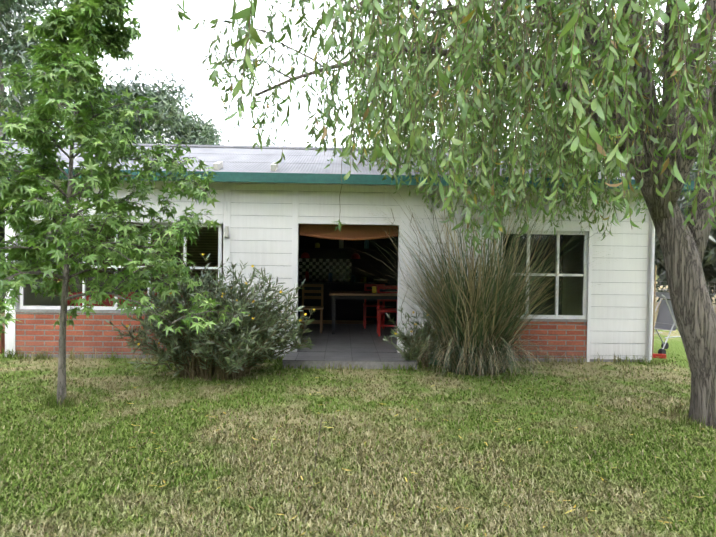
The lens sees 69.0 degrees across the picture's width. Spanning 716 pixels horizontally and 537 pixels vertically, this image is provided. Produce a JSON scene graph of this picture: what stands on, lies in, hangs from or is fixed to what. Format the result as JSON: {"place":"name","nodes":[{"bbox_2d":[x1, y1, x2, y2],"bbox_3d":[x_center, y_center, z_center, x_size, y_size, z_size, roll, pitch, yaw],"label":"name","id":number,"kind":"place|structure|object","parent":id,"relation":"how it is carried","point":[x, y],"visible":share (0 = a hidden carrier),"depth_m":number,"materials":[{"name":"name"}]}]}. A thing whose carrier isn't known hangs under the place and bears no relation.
{"place":"outdoors","nodes":[
{"label":"outdoors","id":0,"kind":"place"},
{"bbox_2d":[305,240,368,281],"bbox_3d":[-0.215,0.250,11.661,3.744,1.916,0.650,1,1,-2],"label":"kitchen clutter","id":1,"kind":"object","parent":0,"point":[341,244],"visible":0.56,"depth_m":11.73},
{"bbox_2d":[0,0,713,161],"bbox_3d":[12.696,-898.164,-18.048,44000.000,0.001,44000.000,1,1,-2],"label":"sky","id":2,"kind":"structure","parent":0,"point":[164,47],"depth_m":2416.50,"materials":[{"name":"white"}]},
{"bbox_2d":[0,273,715,536],"bbox_3d":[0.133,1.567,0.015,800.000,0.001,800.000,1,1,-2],"label":"ground","id":3,"kind":"structure","parent":0,"point":[676,346],"depth_m":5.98,"materials":[{"name":"green plant"}]},
{"bbox_2d":[0,313,4,353],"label":"plank stack","id":4,"kind":"object","parent":3,"relation":"on","point":[2,345],"visible":0.03,"depth_m":8.16,"materials":[{"name":"wood"}]},
{"bbox_2d":[0,92,64,266],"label":"eucalyptus tree","id":5,"kind":"object","parent":3,"relation":"on","point":[2,230],"visible":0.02,"depth_m":12.42,"materials":[{"name":"green plant"}]},
{"bbox_2d":[1,8,68,138],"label":"eucalyptus tree","id":6,"kind":"object","parent":3,"relation":"on","point":[26,41],"visible":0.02,"depth_m":28.15,"materials":[{"name":"green plant"}]},
{"bbox_2d":[0,0,121,138],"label":"eucalyptus tree","id":7,"kind":"object","parent":3,"relation":"on","point":[10,10],"visible":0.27,"depth_m":20.05,"materials":[{"name":"green plant"}]},
{"bbox_2d":[54,111,170,140],"bbox_3d":[-14.576,-4.796,30.439,7.748,11.312,7.883,1,1,-2],"label":"eucalyptus tree","id":8,"kind":"object","parent":3,"relation":"on","point":[134,130],"depth_m":29.21,"materials":[{"name":"green plant"}]},
{"bbox_2d":[0,0,249,404],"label":"sweetgum tree","id":9,"kind":"object","parent":3,"relation":"on","point":[63,75],"visible":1,"depth_m":5.28,"materials":[{"name":"green plant"}]},
{"bbox_2d":[58,60,208,144],"bbox_3d":[-11.618,-4.642,26.458,7.872,11.238,7.515,1,1,-2],"label":"eucalyptus tree","id":10,"kind":"object","parent":3,"relation":"on","point":[166,106],"visible":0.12,"depth_m":25.63,"materials":[{"name":"green plant"}]},
{"bbox_2d":[162,104,233,144],"bbox_3d":[-10.429,-4.423,32.017,6.634,10.611,7.082,1,1,-2],"label":"eucalyptus tree","id":11,"kind":"object","parent":3,"relation":"on","point":[204,133],"visible":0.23,"depth_m":30.44,"materials":[{"name":"green plant"}]},
{"bbox_2d":[104,253,314,380],"bbox_3d":[-1.863,0.603,6.855,2.609,1.614,2.118,1,1,-2],"label":"oleander bush","id":12,"kind":"object","parent":3,"relation":"on","point":[226,349],"visible":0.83,"depth_m":6.50,"materials":[{"name":"green plant"}]},
{"bbox_2d":[237,129,299,146],"bbox_3d":[-4.462,-3.268,30.014,7.680,8.556,7.408,1,1,-2],"label":"eucalyptus tree","id":13,"kind":"object","parent":3,"relation":"on","point":[271,142],"depth_m":28.44,"materials":[{"name":"green plant"}]},
{"bbox_2d":[0,141,693,361],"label":"house","id":14,"kind":"structure","parent":3,"relation":"on","point":[608,319],"depth_m":8.05,"materials":[{"name":"white paint"}]},
{"bbox_2d":[67,291,182,306],"bbox_3d":[-3.564,0.766,8.666,2.200,0.810,0.900,1,1,-2],"label":"red sofa","id":15,"kind":"object","parent":14,"relation":"on","point":[108,303],"depth_m":8.20,"materials":[{"name":"fabric"}]},
{"bbox_2d":[44,274,147,295],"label":"sofa cushions","id":16,"kind":"object","parent":15,"relation":"on","point":[78,286],"depth_m":8.18,"materials":[{"name":"fabric"}]},
{"bbox_2d":[224,226,228,237],"bbox_3d":[-1.990,-0.553,7.874,0.061,0.180,0.082,1,1,-2],"label":"wall lamp","id":17,"kind":"object","parent":14,"relation":"attached to","point":[226,231],"visible":0.98,"depth_m":7.85,"materials":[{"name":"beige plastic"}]},
{"bbox_2d":[300,284,323,332],"bbox_3d":[-0.896,0.769,10.136,0.440,0.920,0.440,1,1,-2],"label":"chair","id":18,"kind":"object","parent":14,"relation":"in","point":[321,307],"visible":0.79,"depth_m":10.30,"materials":[{"name":"brown wood"}]},
{"bbox_2d":[298,224,397,333],"bbox_3d":[-0.377,-0.002,10.039,3.370,2.480,3.872,1,1,-2],"label":"house interior","id":19,"kind":"object","parent":14,"relation":"on","point":[344,296],"visible":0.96,"depth_m":11.36,"materials":[{"name":"black"}]},
{"bbox_2d":[363,284,384,328],"bbox_3d":[0.332,0.771,10.902,0.440,0.920,0.440,1,1,-2],"label":"chair","id":20,"kind":"object","parent":14,"relation":"in","point":[365,304],"visible":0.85,"depth_m":10.70,"materials":[{"name":"red paint"}]},
{"bbox_2d":[376,286,397,335],"bbox_3d":[0.583,0.795,9.849,0.440,0.920,0.440,1,1,-2],"label":"red chair","id":21,"kind":"object","parent":14,"relation":"in","point":[379,310],"visible":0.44,"depth_m":10.01,"materials":[{"name":"red paint"}]},
{"bbox_2d":[226,183,654,365],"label":"house fittings","id":22,"kind":"object","parent":14,"relation":"attached to","point":[651,287],"visible":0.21,"depth_m":8.05,"materials":[{"name":"white"}]},
{"bbox_2d":[389,205,504,331],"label":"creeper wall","id":23,"kind":"structure","parent":14,"relation":"attached to","point":[434,247],"depth_m":7.98,"materials":[{"name":"green plant"}]},
{"bbox_2d":[282,352,417,368],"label":"step","id":24,"kind":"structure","parent":3,"relation":"on","point":[369,360],"depth_m":7.38,"materials":[{"name":"grey concrete"}]},
{"bbox_2d":[382,307,442,367],"bbox_3d":[0.971,0.942,7.520,1.337,0.983,0.924,1,1,-2],"label":"oleander bush","id":25,"kind":"object","parent":3,"relation":"on","point":[422,331],"visible":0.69,"depth_m":7.46,"materials":[{"name":"green plant"}]},
{"bbox_2d":[161,0,715,428],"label":"willow tree","id":26,"kind":"object","parent":3,"relation":"on","point":[606,88],"visible":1,"depth_m":4.70,"materials":[{"name":"green plant"}]},
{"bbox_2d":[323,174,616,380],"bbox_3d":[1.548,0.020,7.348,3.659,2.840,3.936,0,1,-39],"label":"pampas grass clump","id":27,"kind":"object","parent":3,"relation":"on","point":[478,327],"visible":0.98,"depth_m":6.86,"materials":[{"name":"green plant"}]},
{"bbox_2d":[478,110,603,165],"bbox_3d":[10.506,-3.530,28.299,8.914,9.562,8.626,0,1,-34],"label":"eucalyptus tree","id":28,"kind":"object","parent":3,"relation":"on","point":[534,147],"depth_m":26.68,"materials":[{"name":"green plant"}]},
{"bbox_2d":[528,122,714,173],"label":"eucalyptus tree","id":29,"kind":"object","parent":3,"relation":"on","point":[622,161],"depth_m":24.46,"materials":[{"name":"green plant"}]},
{"bbox_2d":[652,265,665,358],"bbox_3d":[4.817,0.733,8.406,0.395,1.582,0.312,1,1,-2],"label":"garden rake","id":30,"kind":"object","parent":3,"relation":"on","point":[654,355],"visible":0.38,"depth_m":8.40,"materials":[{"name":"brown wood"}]},
{"bbox_2d":[654,292,680,353],"bbox_3d":[5.318,0.933,9.045,0.850,1.050,0.482,0,1,-27],"label":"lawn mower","id":31,"kind":"object","parent":3,"relation":"on","point":[665,319],"visible":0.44,"depth_m":9.12,"materials":[{"name":"silver metal"}]},
{"bbox_2d":[620,134,715,306],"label":"eucalyptus tree","id":32,"kind":"object","parent":3,"relation":"on","point":[660,280],"depth_m":17.47,"materials":[{"name":"green plant"}]},
{"bbox_2d":[654,133,715,295],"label":"eucalyptus tree","id":33,"kind":"object","parent":3,"relation":"on","point":[709,260],"visible":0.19,"depth_m":14.83,"materials":[{"name":"green plant"}]},
{"bbox_2d":[656,281,715,310],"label":"wire fence","id":34,"kind":"object","parent":3,"relation":"on","point":[667,285],"depth_m":12.72,"materials":[{"name":"grey metal"}]},
{"bbox_2d":[653,282,715,324],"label":"dry paddock ground","id":35,"kind":"structure","parent":0,"point":[657,309],"depth_m":20.19,"materials":[{"name":"beige soil"}]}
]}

